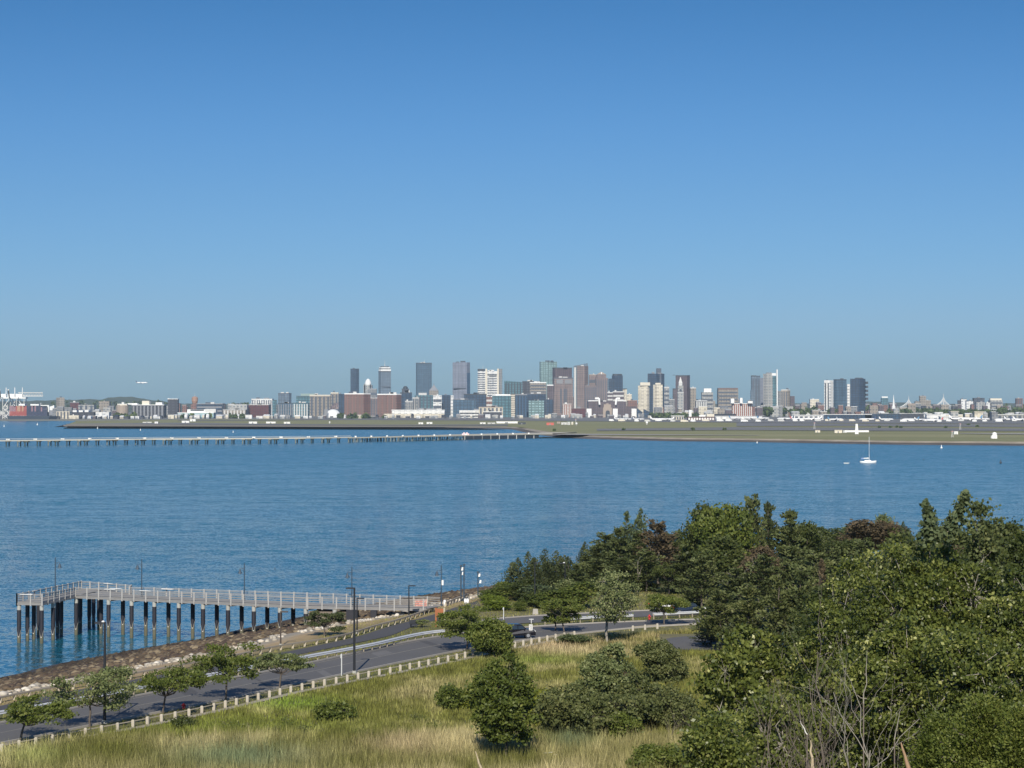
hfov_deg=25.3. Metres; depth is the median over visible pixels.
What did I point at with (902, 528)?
cedar tree
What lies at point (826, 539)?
leafy tree
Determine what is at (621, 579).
shrub
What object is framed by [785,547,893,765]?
leafy tree
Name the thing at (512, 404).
concrete block
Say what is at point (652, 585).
shrub
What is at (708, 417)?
terminal
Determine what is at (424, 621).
street tree
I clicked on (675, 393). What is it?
office block
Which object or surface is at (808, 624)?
leafy tree
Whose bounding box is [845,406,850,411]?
building
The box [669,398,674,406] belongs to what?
office block
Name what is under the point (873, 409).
building
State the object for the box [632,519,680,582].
pine tree
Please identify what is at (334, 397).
concrete block
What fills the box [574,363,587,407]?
office tower
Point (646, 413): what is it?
glass block
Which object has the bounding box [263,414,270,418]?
building
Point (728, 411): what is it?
building
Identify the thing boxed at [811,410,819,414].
building
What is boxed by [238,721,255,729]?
weed clump
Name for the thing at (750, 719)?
leafy tree
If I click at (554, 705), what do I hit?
shrub
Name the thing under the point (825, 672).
leafy tree
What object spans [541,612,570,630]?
street tree
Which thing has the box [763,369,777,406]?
residential tower
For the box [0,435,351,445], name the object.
light pier
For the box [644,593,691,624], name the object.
street tree
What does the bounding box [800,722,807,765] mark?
broken branch
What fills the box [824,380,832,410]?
glass tower
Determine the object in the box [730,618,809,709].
leafy tree
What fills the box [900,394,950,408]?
cable bridge
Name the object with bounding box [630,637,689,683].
shrub
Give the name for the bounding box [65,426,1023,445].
shore
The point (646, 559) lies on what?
pine tree
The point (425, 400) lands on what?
glass block
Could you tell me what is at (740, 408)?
brick hotel
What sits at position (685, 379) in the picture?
office tower
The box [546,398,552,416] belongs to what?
glass block
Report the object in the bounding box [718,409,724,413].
building
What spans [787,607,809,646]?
pine tree
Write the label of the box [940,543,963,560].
leafy tree
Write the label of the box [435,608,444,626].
notice board
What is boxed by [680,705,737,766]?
leafy tree
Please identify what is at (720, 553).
leafy tree
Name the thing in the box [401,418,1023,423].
apron
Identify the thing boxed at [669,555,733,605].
pine tree
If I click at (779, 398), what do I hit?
apartment tower
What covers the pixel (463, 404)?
glass block
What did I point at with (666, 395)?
office block
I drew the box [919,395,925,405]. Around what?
apartment block
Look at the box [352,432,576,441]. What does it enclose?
old wharf
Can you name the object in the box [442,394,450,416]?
glass block
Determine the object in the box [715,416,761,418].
terminal
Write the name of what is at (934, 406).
building
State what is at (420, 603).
banner
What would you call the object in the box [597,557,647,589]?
pine tree
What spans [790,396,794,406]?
apartment tower
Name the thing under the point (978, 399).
office block
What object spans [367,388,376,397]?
apartment block
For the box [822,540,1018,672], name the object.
leafy tree
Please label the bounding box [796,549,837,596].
pine tree
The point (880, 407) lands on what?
building
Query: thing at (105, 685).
street tree
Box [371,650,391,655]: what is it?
road patch
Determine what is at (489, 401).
office block
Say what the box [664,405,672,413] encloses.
building
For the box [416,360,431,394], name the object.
glass tower
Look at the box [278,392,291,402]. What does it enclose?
office block
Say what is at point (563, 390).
office tower
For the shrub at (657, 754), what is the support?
on the ground at (297, 637)
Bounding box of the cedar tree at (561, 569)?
[543,556,593,584]
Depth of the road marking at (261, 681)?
233.14 m
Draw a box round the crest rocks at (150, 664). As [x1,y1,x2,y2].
[0,593,481,695]
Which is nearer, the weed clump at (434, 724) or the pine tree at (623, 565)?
the weed clump at (434, 724)
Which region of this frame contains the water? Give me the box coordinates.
[0,421,1023,676]
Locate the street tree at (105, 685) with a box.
[32,665,140,726]
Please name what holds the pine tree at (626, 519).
on the ground at (297, 637)
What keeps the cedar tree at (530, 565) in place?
on the ground at (297, 637)
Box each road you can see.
[0,620,763,741]
[492,607,774,623]
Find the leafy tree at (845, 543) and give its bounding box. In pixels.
[816,538,864,580]
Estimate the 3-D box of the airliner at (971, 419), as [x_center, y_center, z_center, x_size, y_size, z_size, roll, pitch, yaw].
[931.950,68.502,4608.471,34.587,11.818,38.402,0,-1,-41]
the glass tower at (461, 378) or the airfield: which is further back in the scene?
the glass tower at (461, 378)
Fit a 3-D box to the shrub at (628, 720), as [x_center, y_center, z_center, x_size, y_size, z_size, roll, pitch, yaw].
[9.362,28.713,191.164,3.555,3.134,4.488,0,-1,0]
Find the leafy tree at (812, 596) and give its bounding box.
[788,580,847,697]
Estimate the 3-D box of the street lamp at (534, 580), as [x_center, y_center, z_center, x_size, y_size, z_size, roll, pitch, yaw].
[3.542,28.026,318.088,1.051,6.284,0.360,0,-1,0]
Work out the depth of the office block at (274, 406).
6649.70 m
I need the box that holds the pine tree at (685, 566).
[646,554,700,593]
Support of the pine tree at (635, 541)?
on the ground at (297, 637)
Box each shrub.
[165,715,198,726]
[310,697,358,720]
[432,682,467,709]
[458,691,469,710]
[462,615,514,655]
[475,586,513,599]
[479,593,508,601]
[480,599,514,610]
[491,581,514,597]
[503,577,542,599]
[513,600,527,610]
[516,589,546,604]
[517,583,554,596]
[524,687,546,726]
[527,590,565,606]
[529,682,594,733]
[550,578,577,605]
[553,581,599,606]
[554,633,598,644]
[569,690,649,734]
[574,641,636,695]
[589,576,640,588]
[604,709,644,739]
[611,668,683,727]
[623,742,688,767]
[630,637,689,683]
[635,582,661,589]
[654,689,703,729]
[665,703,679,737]
[673,708,772,767]
[681,675,849,767]
[685,596,704,605]
[755,737,829,767]
[766,565,875,767]
[788,638,923,767]
[852,729,919,767]
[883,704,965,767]
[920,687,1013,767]
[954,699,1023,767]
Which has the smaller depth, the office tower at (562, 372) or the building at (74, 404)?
the building at (74, 404)
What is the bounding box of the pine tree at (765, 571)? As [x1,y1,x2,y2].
[728,553,790,607]
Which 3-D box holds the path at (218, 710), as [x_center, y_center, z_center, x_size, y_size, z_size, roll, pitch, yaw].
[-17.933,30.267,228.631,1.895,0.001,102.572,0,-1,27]
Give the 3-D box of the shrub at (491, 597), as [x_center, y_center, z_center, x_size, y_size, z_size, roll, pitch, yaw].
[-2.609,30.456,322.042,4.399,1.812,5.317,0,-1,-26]
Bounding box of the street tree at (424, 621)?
[415,619,429,623]
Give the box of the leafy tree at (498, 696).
[461,650,543,754]
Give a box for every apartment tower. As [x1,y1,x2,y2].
[778,391,780,405]
[781,388,789,407]
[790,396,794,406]
[1015,398,1022,408]
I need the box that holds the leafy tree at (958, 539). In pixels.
[938,528,1006,567]
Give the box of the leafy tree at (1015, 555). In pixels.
[997,531,1023,611]
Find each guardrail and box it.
[0,630,444,714]
[544,614,633,624]
[653,611,698,618]
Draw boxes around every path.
[0,601,479,709]
[1,639,556,752]
[666,635,723,649]
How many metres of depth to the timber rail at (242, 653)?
262.64 m
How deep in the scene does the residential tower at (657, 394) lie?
6502.67 m
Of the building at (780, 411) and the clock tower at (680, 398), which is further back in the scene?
the clock tower at (680, 398)
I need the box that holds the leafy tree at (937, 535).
[916,520,960,546]
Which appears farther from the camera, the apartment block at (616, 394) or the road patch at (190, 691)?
the apartment block at (616, 394)
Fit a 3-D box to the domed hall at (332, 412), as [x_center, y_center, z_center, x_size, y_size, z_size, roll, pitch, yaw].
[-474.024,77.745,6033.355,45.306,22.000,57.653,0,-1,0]
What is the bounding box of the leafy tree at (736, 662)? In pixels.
[686,629,770,736]
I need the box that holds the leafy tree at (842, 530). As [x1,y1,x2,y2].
[830,526,854,533]
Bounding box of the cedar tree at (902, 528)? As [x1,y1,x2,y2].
[889,521,912,543]
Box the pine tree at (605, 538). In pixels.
[589,532,614,550]
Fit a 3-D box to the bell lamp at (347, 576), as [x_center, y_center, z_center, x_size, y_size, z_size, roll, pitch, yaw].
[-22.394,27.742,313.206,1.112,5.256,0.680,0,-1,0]
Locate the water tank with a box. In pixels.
[192,396,197,408]
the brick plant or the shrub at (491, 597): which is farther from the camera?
the brick plant
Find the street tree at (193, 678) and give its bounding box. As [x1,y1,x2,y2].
[130,664,212,712]
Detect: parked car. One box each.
[507,623,535,637]
[675,602,705,614]
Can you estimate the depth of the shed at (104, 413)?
5499.57 m
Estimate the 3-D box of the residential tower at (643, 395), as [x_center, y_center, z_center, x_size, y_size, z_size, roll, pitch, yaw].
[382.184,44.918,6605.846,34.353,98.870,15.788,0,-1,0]
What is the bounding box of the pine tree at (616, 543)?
[599,526,634,565]
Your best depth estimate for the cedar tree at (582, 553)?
373.11 m
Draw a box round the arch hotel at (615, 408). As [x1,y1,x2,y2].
[586,397,635,416]
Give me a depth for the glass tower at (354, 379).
9504.77 m
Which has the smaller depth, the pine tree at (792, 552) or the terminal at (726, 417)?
the pine tree at (792, 552)
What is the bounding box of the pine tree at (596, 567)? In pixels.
[577,557,613,589]
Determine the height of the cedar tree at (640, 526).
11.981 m
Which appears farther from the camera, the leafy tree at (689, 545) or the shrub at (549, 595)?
the leafy tree at (689, 545)
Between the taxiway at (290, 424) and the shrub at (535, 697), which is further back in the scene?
the taxiway at (290, 424)
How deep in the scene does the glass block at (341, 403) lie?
6349.77 m
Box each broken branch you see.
[475,751,481,767]
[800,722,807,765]
[809,740,814,767]
[863,659,866,767]
[894,712,899,767]
[901,743,910,767]
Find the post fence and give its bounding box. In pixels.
[0,623,657,751]
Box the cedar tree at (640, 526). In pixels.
[626,508,649,562]
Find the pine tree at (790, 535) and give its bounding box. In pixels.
[770,508,812,586]
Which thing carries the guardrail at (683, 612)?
on the ground at (297, 637)
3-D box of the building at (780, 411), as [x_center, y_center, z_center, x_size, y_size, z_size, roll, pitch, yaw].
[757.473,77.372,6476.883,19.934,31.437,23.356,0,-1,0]
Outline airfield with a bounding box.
[70,419,1023,441]
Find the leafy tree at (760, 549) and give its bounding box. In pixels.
[736,542,785,601]
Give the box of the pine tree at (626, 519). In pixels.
[621,511,637,543]
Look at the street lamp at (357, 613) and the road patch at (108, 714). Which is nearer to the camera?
the road patch at (108, 714)
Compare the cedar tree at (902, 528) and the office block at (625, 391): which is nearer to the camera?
the cedar tree at (902, 528)
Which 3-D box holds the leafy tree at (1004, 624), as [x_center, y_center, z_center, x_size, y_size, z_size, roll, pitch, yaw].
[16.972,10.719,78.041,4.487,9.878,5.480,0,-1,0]
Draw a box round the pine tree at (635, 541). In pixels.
[621,531,649,579]
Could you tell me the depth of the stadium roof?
7600.40 m
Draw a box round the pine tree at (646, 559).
[623,548,666,591]
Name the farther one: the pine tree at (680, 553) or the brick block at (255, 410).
the brick block at (255, 410)
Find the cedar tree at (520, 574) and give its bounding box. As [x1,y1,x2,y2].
[500,557,541,583]
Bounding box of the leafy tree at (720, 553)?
[688,532,749,582]
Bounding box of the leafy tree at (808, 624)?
[787,614,839,756]
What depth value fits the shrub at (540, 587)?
323.47 m
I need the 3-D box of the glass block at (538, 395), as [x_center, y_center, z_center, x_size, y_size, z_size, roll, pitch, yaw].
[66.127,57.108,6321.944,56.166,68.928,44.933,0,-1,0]
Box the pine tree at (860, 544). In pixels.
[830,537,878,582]
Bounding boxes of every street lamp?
[95,621,106,723]
[279,611,287,644]
[346,587,356,673]
[356,598,363,632]
[408,585,415,614]
[534,562,540,607]
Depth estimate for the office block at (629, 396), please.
6999.96 m
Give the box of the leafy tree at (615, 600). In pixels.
[585,568,643,641]
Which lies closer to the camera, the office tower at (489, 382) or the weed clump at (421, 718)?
the weed clump at (421, 718)
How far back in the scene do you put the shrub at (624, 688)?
196.58 m
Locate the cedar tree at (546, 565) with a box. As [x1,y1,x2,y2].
[536,548,567,585]
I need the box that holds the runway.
[597,427,1023,430]
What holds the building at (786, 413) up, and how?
on the ground at (129, 413)
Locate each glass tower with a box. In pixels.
[350,368,358,392]
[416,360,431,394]
[453,361,469,398]
[540,360,556,398]
[608,374,622,391]
[648,368,663,411]
[751,375,759,406]
[760,378,762,404]
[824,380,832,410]
[833,378,846,410]
[850,378,867,413]
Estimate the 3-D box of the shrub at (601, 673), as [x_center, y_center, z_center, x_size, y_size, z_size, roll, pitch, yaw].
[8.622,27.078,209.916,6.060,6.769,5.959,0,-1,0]
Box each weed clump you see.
[225,720,237,728]
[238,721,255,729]
[272,716,296,721]
[277,719,294,726]
[404,712,424,718]
[408,714,429,721]
[427,720,448,727]
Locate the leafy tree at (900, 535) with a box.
[878,528,940,576]
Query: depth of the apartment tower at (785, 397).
7202.15 m
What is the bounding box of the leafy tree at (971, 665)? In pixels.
[911,622,1023,750]
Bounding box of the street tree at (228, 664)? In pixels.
[178,641,263,699]
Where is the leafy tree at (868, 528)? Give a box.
[833,519,913,551]
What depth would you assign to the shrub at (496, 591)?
327.84 m
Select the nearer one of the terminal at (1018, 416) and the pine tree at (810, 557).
the pine tree at (810, 557)
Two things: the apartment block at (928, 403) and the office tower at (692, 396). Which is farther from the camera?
the apartment block at (928, 403)
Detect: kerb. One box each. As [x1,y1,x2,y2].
[0,617,765,722]
[0,623,695,743]
[482,610,652,620]
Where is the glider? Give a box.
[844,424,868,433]
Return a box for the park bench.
[409,620,422,627]
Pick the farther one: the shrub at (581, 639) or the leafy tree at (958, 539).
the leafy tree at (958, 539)
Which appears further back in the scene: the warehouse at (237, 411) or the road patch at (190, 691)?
the warehouse at (237, 411)
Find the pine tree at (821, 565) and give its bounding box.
[812,558,834,598]
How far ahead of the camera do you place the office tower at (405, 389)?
8600.21 m
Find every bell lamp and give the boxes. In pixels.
[55,557,61,595]
[135,559,141,596]
[238,563,244,600]
[345,567,352,604]
[435,565,441,605]
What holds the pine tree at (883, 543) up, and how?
on the ground at (297, 637)
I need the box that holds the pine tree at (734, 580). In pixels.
[704,567,766,607]
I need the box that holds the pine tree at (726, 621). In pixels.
[708,611,761,639]
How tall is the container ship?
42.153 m
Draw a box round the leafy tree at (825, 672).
[792,650,892,767]
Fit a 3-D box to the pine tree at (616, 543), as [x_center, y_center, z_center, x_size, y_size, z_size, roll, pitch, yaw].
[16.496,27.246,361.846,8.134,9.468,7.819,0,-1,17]
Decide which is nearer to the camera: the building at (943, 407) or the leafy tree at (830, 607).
the leafy tree at (830, 607)
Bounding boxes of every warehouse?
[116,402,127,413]
[128,401,166,417]
[223,408,247,414]
[229,403,248,414]
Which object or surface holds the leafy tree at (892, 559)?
on the ground at (297, 637)
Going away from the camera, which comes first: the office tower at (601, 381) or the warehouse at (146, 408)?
the warehouse at (146, 408)
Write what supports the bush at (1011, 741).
on the ground at (297, 637)
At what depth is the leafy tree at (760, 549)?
320.47 m
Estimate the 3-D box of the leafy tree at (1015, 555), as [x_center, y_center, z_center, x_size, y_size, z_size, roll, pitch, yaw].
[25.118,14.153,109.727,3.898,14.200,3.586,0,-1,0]
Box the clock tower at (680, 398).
[677,377,683,411]
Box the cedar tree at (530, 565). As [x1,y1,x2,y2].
[494,551,552,587]
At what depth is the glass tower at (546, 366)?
7903.43 m
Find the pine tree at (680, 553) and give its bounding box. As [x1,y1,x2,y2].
[678,551,706,571]
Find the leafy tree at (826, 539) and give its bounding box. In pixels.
[812,533,840,560]
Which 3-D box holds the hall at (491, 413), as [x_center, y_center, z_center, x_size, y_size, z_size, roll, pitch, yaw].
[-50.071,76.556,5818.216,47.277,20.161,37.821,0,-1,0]
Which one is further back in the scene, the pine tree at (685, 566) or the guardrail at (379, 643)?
the pine tree at (685, 566)
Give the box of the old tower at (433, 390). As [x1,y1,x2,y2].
[429,385,438,394]
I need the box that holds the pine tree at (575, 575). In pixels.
[562,563,596,596]
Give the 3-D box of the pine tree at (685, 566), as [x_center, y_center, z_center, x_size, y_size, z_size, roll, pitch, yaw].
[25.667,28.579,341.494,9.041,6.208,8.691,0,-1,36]
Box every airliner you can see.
[804,416,821,419]
[926,417,942,421]
[949,415,967,420]
[966,415,982,420]
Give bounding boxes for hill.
[0,397,227,411]
[637,401,1023,409]
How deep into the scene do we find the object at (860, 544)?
309.45 m
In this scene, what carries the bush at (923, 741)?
on the ground at (297, 637)
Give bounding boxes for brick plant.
[56,410,71,418]
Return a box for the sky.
[0,0,1023,403]
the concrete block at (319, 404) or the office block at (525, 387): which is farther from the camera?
the office block at (525, 387)
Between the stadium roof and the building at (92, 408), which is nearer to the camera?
the building at (92, 408)
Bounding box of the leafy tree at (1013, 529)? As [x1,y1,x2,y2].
[991,516,1023,580]
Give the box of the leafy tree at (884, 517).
[873,512,899,543]
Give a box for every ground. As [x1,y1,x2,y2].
[0,412,989,420]
[0,563,1010,767]
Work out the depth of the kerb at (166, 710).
226.33 m
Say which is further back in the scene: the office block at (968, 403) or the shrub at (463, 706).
the office block at (968, 403)
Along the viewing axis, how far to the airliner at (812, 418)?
4689.25 m
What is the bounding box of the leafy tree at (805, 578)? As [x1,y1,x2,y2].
[771,563,821,639]
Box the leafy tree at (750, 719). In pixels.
[732,688,818,767]
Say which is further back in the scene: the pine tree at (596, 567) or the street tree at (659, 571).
the pine tree at (596, 567)
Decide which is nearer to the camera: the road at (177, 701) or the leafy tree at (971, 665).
the leafy tree at (971, 665)
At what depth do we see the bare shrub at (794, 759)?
55.73 m
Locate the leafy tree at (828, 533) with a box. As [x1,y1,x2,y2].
[817,526,847,544]
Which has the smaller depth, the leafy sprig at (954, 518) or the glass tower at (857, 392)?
the leafy sprig at (954, 518)
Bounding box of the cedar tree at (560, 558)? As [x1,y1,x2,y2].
[546,550,574,584]
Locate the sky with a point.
(217, 201)
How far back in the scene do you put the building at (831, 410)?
6392.57 m
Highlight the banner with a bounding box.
[414,599,426,611]
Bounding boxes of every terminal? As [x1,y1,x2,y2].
[178,409,216,417]
[384,408,444,417]
[459,409,478,417]
[671,416,683,419]
[687,410,713,419]
[714,414,735,417]
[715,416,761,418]
[793,415,822,419]
[821,414,871,418]
[865,414,899,418]
[897,413,923,417]
[924,414,941,418]
[938,416,957,419]
[948,411,958,415]
[972,411,983,417]
[989,412,997,420]
[998,414,1023,418]
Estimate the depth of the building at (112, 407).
6520.04 m
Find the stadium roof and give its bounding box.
[44,405,54,414]
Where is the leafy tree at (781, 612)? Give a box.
[748,573,796,657]
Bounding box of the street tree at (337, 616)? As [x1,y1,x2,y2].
[302,610,346,636]
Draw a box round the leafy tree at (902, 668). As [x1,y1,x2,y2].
[815,609,958,767]
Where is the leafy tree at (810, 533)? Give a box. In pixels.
[777,520,829,559]
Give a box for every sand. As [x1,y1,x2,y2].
[63,425,245,426]
[67,424,492,426]
[548,433,679,434]
[960,433,1023,433]
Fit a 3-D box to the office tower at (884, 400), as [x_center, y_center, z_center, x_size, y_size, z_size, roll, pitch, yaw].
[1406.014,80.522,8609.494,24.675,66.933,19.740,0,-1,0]
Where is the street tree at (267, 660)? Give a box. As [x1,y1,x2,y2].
[251,652,316,687]
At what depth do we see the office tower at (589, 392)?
7149.84 m
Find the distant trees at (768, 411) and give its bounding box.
[51,399,1023,418]
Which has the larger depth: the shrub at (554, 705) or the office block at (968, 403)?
the office block at (968, 403)
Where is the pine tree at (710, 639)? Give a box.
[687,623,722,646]
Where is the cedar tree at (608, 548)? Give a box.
[587,532,622,574]
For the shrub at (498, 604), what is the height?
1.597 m
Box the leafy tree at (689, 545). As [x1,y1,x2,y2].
[675,499,714,566]
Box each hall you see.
[324,409,339,417]
[330,402,338,410]
[479,405,502,414]
[483,410,501,417]
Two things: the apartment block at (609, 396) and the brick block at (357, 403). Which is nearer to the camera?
the brick block at (357, 403)
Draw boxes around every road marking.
[1,630,551,732]
[2,637,442,724]
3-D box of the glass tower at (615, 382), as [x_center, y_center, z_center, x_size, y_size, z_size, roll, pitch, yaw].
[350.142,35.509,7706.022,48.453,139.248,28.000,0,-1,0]
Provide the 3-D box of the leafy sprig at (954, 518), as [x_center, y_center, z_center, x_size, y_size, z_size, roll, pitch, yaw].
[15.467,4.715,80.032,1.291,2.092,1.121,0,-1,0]
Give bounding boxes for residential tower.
[638,382,649,413]
[653,383,662,412]
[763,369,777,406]
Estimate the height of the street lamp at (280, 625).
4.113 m
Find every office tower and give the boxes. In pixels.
[363,379,372,392]
[378,364,390,393]
[402,386,409,391]
[478,369,501,396]
[552,367,571,412]
[554,376,573,414]
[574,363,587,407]
[584,385,595,408]
[589,374,596,384]
[595,372,607,400]
[676,375,689,410]
[690,387,695,411]
[717,388,737,408]
[881,396,887,404]
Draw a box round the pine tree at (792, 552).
[762,544,805,611]
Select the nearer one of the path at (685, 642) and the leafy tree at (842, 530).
the path at (685, 642)
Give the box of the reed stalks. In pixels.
[0,701,700,767]
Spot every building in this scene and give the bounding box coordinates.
[57,406,63,410]
[64,407,72,411]
[70,401,80,409]
[78,404,95,411]
[99,401,110,411]
[107,406,114,415]
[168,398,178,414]
[182,405,186,411]
[194,414,200,418]
[245,415,252,418]
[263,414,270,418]
[654,407,661,413]
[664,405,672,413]
[698,406,706,414]
[704,411,712,416]
[713,407,719,413]
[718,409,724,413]
[725,409,731,413]
[756,407,762,416]
[770,406,778,416]
[778,406,782,416]
[785,407,792,416]
[791,411,799,416]
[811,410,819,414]
[817,405,823,409]
[829,407,834,413]
[838,405,842,413]
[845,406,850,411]
[851,406,856,413]
[869,406,877,413]
[878,405,883,410]
[893,408,899,413]
[907,403,915,412]
[932,404,939,408]
[940,405,947,409]
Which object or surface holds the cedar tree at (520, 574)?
on the ground at (297, 637)
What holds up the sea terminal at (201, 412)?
on the ground at (129, 413)
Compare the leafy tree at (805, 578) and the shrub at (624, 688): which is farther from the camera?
the leafy tree at (805, 578)
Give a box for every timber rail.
[0,607,437,702]
[444,593,468,606]
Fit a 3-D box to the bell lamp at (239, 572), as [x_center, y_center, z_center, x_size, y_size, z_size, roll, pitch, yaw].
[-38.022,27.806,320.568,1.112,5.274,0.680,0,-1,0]
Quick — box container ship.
[7,404,57,418]
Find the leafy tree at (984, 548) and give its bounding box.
[942,496,1011,610]
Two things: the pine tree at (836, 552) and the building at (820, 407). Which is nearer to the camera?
the pine tree at (836, 552)
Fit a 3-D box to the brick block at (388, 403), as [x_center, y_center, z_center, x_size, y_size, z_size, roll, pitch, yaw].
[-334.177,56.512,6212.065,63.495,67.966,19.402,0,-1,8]
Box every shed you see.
[69,414,79,418]
[72,410,95,417]
[96,411,110,418]
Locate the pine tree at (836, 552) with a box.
[825,546,849,594]
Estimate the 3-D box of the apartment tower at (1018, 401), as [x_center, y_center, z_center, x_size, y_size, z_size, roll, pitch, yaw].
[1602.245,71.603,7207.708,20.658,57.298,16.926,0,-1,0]
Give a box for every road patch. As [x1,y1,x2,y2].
[93,709,125,718]
[180,688,197,694]
[252,677,271,687]
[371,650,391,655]
[419,640,454,650]
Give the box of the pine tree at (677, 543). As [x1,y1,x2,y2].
[652,531,685,562]
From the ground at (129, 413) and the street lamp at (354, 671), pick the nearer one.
the street lamp at (354, 671)
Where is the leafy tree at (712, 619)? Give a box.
[688,589,752,647]
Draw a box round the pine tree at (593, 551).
[575,545,604,566]
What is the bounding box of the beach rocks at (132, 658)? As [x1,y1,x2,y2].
[0,575,566,690]
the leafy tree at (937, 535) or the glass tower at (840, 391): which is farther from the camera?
the glass tower at (840, 391)
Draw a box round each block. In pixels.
[56,397,64,407]
[196,402,224,414]
[249,404,270,416]
[251,397,273,415]
[272,400,276,415]
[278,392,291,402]
[278,402,292,416]
[293,401,308,416]
[296,394,313,415]
[310,393,330,415]
[331,391,338,405]
[339,393,343,412]
[344,392,370,416]
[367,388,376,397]
[370,397,376,415]
[377,392,400,416]
[400,391,411,409]
[405,399,412,409]
[412,396,418,409]
[414,393,432,407]
[433,394,441,409]
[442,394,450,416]
[451,395,453,416]
[453,398,476,416]
[464,392,486,408]
[486,396,491,406]
[492,394,510,416]
[504,381,521,394]
[511,394,514,416]
[515,393,526,416]
[522,380,533,393]
[527,392,545,416]
[529,399,543,416]
[530,381,545,393]
[532,609,537,614]
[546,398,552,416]
[547,384,552,398]
[563,402,571,416]
[571,407,585,416]
[607,391,612,400]
[612,390,623,400]
[623,388,626,399]
[626,393,631,405]
[626,406,636,416]
[627,399,636,405]
[643,409,650,417]
[664,385,668,404]
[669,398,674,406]
[673,388,676,413]
[695,399,706,406]
[701,388,712,411]
[750,390,753,405]
[809,398,818,407]
[847,384,849,405]
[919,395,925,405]
[926,400,930,407]
[960,398,966,408]
[965,399,972,408]
[972,397,984,408]
[975,401,984,409]
[988,398,1002,408]
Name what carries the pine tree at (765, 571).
on the ground at (297, 637)
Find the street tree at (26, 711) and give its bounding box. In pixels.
[4,694,79,740]
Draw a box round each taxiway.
[88,423,507,425]
[178,419,482,420]
[737,423,1023,426]
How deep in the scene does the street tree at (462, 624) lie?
261.42 m
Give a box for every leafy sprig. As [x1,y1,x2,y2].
[914,498,943,550]
[936,489,970,547]
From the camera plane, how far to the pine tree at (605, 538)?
375.62 m
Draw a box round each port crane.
[0,388,8,418]
[1,387,18,418]
[10,387,42,412]
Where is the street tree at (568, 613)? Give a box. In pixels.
[538,598,586,631]
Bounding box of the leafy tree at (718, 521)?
[689,501,762,554]
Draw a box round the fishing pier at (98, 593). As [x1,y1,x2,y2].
[16,581,439,643]
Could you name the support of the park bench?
on the ground at (297, 637)
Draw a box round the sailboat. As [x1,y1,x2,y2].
[860,440,875,462]
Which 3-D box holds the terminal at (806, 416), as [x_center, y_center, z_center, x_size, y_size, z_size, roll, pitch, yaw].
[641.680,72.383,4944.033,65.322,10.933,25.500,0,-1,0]
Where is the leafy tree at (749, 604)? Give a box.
[712,585,784,651]
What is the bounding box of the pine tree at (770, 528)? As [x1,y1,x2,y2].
[760,500,781,558]
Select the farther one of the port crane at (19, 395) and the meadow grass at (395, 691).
the port crane at (19, 395)
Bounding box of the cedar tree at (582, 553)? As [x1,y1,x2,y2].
[571,541,587,564]
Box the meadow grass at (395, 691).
[0,625,819,767]
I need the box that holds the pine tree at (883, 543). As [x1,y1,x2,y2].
[872,540,894,574]
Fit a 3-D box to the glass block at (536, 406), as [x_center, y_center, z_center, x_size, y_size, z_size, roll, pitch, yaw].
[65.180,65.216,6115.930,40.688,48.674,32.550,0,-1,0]
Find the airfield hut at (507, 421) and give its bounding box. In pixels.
[496,421,517,422]
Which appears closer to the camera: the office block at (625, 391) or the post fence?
the post fence
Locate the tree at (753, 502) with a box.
[737,494,768,546]
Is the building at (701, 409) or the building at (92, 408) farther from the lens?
the building at (92, 408)
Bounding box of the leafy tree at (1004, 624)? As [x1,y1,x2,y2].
[946,560,1023,680]
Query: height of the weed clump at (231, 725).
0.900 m
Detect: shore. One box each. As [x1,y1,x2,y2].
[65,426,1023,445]
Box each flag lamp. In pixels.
[460,565,462,599]
[463,564,464,600]
[477,571,480,595]
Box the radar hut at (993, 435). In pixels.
[990,432,996,438]
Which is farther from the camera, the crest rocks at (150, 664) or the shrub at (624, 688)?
the crest rocks at (150, 664)
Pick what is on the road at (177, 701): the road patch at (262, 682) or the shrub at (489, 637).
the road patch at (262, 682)
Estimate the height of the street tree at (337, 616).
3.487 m
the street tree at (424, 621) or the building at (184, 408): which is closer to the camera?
the street tree at (424, 621)
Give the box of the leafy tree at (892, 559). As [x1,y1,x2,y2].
[877,537,930,573]
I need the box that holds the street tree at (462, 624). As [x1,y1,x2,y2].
[431,602,492,650]
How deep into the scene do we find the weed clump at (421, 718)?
202.08 m
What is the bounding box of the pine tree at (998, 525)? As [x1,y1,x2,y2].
[984,517,1007,584]
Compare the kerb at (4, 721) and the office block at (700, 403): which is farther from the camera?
the office block at (700, 403)
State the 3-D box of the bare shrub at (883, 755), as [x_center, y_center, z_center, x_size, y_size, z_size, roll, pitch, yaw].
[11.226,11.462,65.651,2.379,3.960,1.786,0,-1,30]
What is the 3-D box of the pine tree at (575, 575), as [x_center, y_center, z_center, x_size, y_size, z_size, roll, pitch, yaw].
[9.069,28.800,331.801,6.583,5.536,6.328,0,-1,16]
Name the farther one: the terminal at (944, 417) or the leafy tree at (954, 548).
the terminal at (944, 417)
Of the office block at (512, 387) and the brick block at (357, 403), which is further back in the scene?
the office block at (512, 387)
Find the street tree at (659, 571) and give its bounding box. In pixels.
[651,562,684,594]
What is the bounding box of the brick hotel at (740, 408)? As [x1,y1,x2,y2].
[730,398,752,415]

